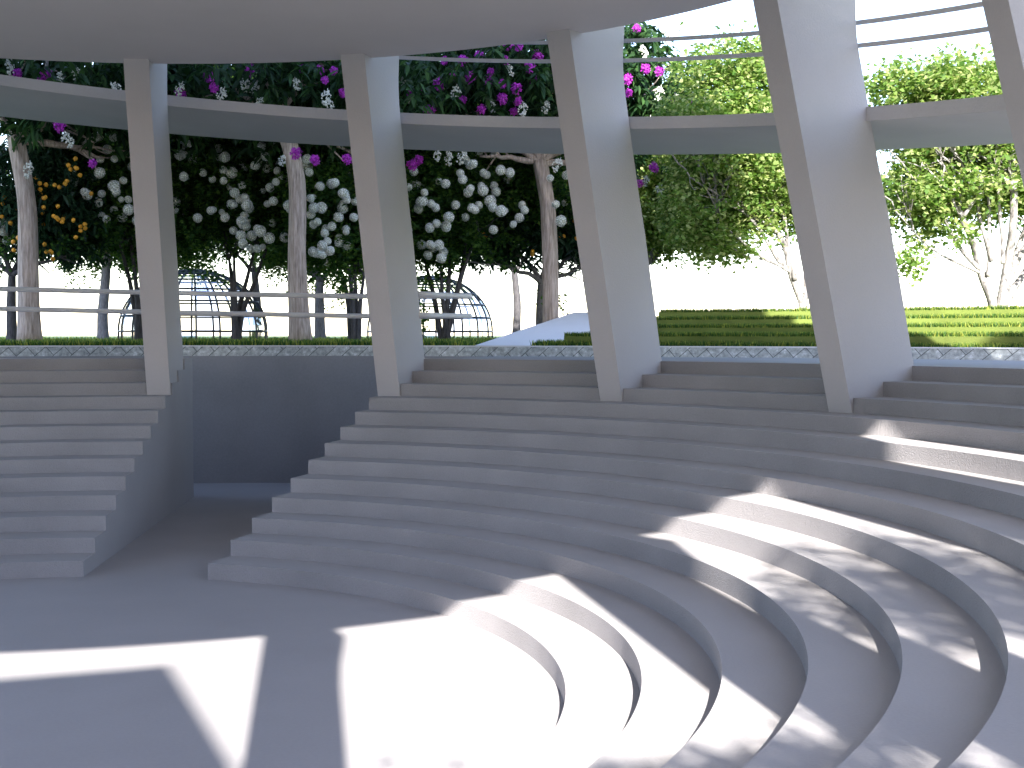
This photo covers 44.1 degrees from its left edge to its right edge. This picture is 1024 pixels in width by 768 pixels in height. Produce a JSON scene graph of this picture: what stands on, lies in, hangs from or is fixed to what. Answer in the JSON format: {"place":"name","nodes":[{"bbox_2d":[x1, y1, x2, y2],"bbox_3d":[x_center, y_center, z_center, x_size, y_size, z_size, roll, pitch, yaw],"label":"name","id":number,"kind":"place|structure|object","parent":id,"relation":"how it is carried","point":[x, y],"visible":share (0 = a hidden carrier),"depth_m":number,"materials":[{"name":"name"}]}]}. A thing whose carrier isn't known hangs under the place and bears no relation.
{"place":"outdoors","nodes":[
{"label":"outdoors","id":0,"kind":"place"},
{"bbox_2d":[0,336,500,338],"bbox_3d":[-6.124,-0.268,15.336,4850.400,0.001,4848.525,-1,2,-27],"label":"ground","id":1,"kind":"structure","parent":0,"point":[230,336],"depth_m":535.26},
{"bbox_2d":[0,130,114,340],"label":"fruit tree","id":2,"kind":"object","parent":1,"relation":"on","point":[53,218],"visible":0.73,"depth_m":43.33,"materials":[{"name":"green plant"}]},
{"bbox_2d":[8,175,181,338],"bbox_3d":[-18.761,-6.567,56.380,8.877,9.488,6.134,1,2,19],"label":"shade tree","id":3,"kind":"object","parent":1,"relation":"on","point":[102,319],"visible":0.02,"depth_m":55.54,"materials":[{"name":"green plant"}]},
{"bbox_2d":[0,58,197,340],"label":"flowering tree","id":4,"kind":"object","parent":1,"relation":"on","point":[22,133],"visible":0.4,"depth_m":41.55,"materials":[{"name":"green plant"}]},
{"bbox_2d":[0,124,226,339],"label":"snowball tree","id":5,"kind":"object","parent":1,"relation":"on","point":[115,193],"visible":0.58,"depth_m":44.26,"materials":[{"name":"green plant"}]},
{"bbox_2d":[117,269,267,340],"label":"glass dome","id":6,"kind":"structure","parent":1,"relation":"on","point":[195,299],"depth_m":51.92,"materials":[{"name":"metal"}]},
{"bbox_2d":[113,99,359,339],"bbox_3d":[-10.356,-6.102,46.734,8.859,9.334,5.802,0,2,4],"label":"snowball tree","id":7,"kind":"object","parent":1,"relation":"on","point":[229,208],"visible":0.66,"depth_m":45.36,"materials":[{"name":"green plant"}]},
{"bbox_2d":[213,66,260,337],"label":"shade tree","id":8,"kind":"object","parent":1,"relation":"on","point":[253,273],"depth_m":64.25,"materials":[{"name":"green plant"}]},
{"bbox_2d":[177,238,364,338],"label":"shade tree","id":9,"kind":"object","parent":1,"relation":"on","point":[320,330],"visible":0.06,"depth_m":57.38,"materials":[{"name":"green plant"}]},
{"bbox_2d":[96,55,445,341],"bbox_3d":[-8.594,-6.856,42.993,12.607,11.097,8.381,0,2,0],"label":"flowering tree","id":10,"kind":"object","parent":1,"relation":"on","point":[316,84],"visible":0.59,"depth_m":42.08,"materials":[{"name":"green plant"}]},
{"bbox_2d":[245,143,424,340],"bbox_3d":[-6.509,-5.594,45.714,6.099,8.436,5.869,1,2,13],"label":"snowball tree","id":11,"kind":"object","parent":1,"relation":"on","point":[332,227],"visible":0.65,"depth_m":44.53,"materials":[{"name":"green plant"}]},
{"bbox_2d":[366,275,492,339],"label":"glass dome","id":12,"kind":"structure","parent":1,"relation":"on","point":[487,317],"depth_m":59.71,"materials":[{"name":"metal"}]},
{"bbox_2d":[360,114,575,339],"bbox_3d":[-1.466,-6.030,48.970,9.676,9.049,5.920,0,2,-2],"label":"snowball tree","id":13,"kind":"object","parent":1,"relation":"on","point":[456,203],"visible":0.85,"depth_m":47.92,"materials":[{"name":"green plant"}]},
{"bbox_2d":[509,49,569,332],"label":"shade tree","id":14,"kind":"object","parent":1,"relation":"on","point":[517,308],"visible":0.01,"depth_m":67.22,"materials":[{"name":"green plant"}]},
{"bbox_2d":[399,21,708,322],"bbox_3d":[-0.251,-7.782,47.999,15.213,12.602,8.989,0,2,-8],"label":"flowering tree","id":15,"kind":"object","parent":1,"relation":"on","point":[514,89],"visible":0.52,"depth_m":45.72,"materials":[{"name":"green plant"}]},
{"bbox_2d":[633,73,744,273],"bbox_3d":[6.105,-6.963,50.026,7.436,10.761,6.421,-1,2,-27],"label":"terrace tree","id":16,"kind":"object","parent":1,"relation":"on","point":[655,249],"visible":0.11,"depth_m":48.34,"materials":[{"name":"green plant"}]},
{"bbox_2d":[0,483,563,767],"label":"floor","id":17,"kind":"structure","parent":0,"point":[153,647],"depth_m":16.90,"materials":[{"name":"concrete"}]},
{"bbox_2d":[0,358,193,578],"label":"seating block","id":18,"kind":"structure","parent":17,"relation":"on","point":[96,462],"depth_m":29.11,"materials":[{"name":"concrete"}]},
{"bbox_2d":[123,59,182,394],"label":"pillar","id":19,"kind":"structure","parent":18,"relation":"on","point":[148,125],"depth_m":31.32,"materials":[{"name":"concrete"}]},
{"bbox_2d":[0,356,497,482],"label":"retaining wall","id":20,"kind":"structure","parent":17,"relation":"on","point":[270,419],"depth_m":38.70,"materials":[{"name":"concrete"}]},
{"bbox_2d":[208,356,1023,767],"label":"seating block","id":21,"kind":"structure","parent":17,"relation":"on","point":[726,562],"depth_m":20.03,"materials":[{"name":"concrete"}]},
{"bbox_2d":[341,53,424,395],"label":"pillar","id":22,"kind":"structure","parent":21,"relation":"on","point":[371,87],"depth_m":30.89,"materials":[{"name":"concrete"}]},
{"bbox_2d":[0,286,472,318],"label":"railing","id":23,"kind":"object","parent":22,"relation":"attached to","point":[431,295],"visible":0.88,"depth_m":35.17,"materials":[{"name":"metal"}]},
{"bbox_2d":[0,345,1023,359],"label":"parapet","id":24,"kind":"structure","parent":21,"relation":"on","point":[975,353],"depth_m":37.62,"materials":[{"name":"stone"}]},
{"bbox_2d":[547,26,661,401],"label":"pillar","id":25,"kind":"structure","parent":21,"relation":"on","point":[588,74],"depth_m":28.43,"materials":[{"name":"concrete"}]},
{"bbox_2d":[753,0,913,412],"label":"pillar","id":26,"kind":"structure","parent":21,"relation":"on","point":[814,73],"depth_m":24.32,"materials":[{"name":"concrete"}]},
{"bbox_2d":[982,0,1023,185],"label":"pillar","id":27,"kind":"structure","parent":21,"relation":"on","point":[1005,21],"depth_m":18.88,"materials":[{"name":"concrete"}]},
{"bbox_2d":[0,1,1013,154],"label":"ring beams","id":28,"kind":"structure","parent":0,"point":[983,120],"depth_m":31.67,"materials":[{"name":"concrete"}]},
{"bbox_2d":[0,0,731,63],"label":"roof","id":29,"kind":"structure","parent":28,"relation":"on","point":[197,31],"depth_m":26.57,"materials":[{"name":"paint"}]},
{"bbox_2d":[0,304,1023,347],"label":"grass","id":30,"kind":"structure","parent":0,"point":[280,340],"depth_m":38.12,"materials":[{"name":"green plant"}]},
{"bbox_2d":[0,0,1023,335],"label":"sky","id":31,"kind":"structure","parent":0,"point":[768,286],"materials":[{"name":"white"}]},
{"bbox_2d":[460,183,582,324],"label":"fruit tree","id":32,"kind":"object","parent":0,"point":[568,251],"visible":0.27,"depth_m":50.89,"materials":[{"name":"green plant"}]},
{"bbox_2d":[475,312,589,345],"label":"path","id":33,"kind":"structure","parent":0,"point":[555,329],"depth_m":42.38,"materials":[{"name":"concrete"}]},
{"bbox_2d":[564,336,1023,345],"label":"grass terrace","id":34,"kind":"structure","parent":0,"point":[952,339],"depth_m":35.29,"materials":[{"name":"green plant"}]},
{"bbox_2d":[656,318,1023,324],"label":"grass terrace","id":35,"kind":"structure","parent":0,"point":[908,320],"depth_m":38.47,"materials":[{"name":"green plant"}]},
{"bbox_2d":[639,19,875,307],"bbox_3d":[8.075,-7.085,42.018,7.716,10.118,6.966,-1,2,-27],"label":"terrace tree","id":36,"kind":"object","parent":35,"relation":"on","point":[756,184],"visible":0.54,"depth_m":41.03,"materials":[{"name":"green plant"}]},
{"bbox_2d":[863,37,1023,306],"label":"terrace tree","id":37,"kind":"object","parent":35,"relation":"on","point":[924,196],"visible":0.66,"depth_m":37.55,"materials":[{"name":"green plant"}]},
{"bbox_2d":[658,327,1023,333],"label":"grass terrace","id":38,"kind":"structure","parent":0,"point":[918,329],"depth_m":36.81,"materials":[{"name":"green plant"}]},
{"bbox_2d":[659,309,1023,316],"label":"grass terrace","id":39,"kind":"structure","parent":0,"point":[907,312],"depth_m":40.06,"materials":[{"name":"green plant"}]}
]}

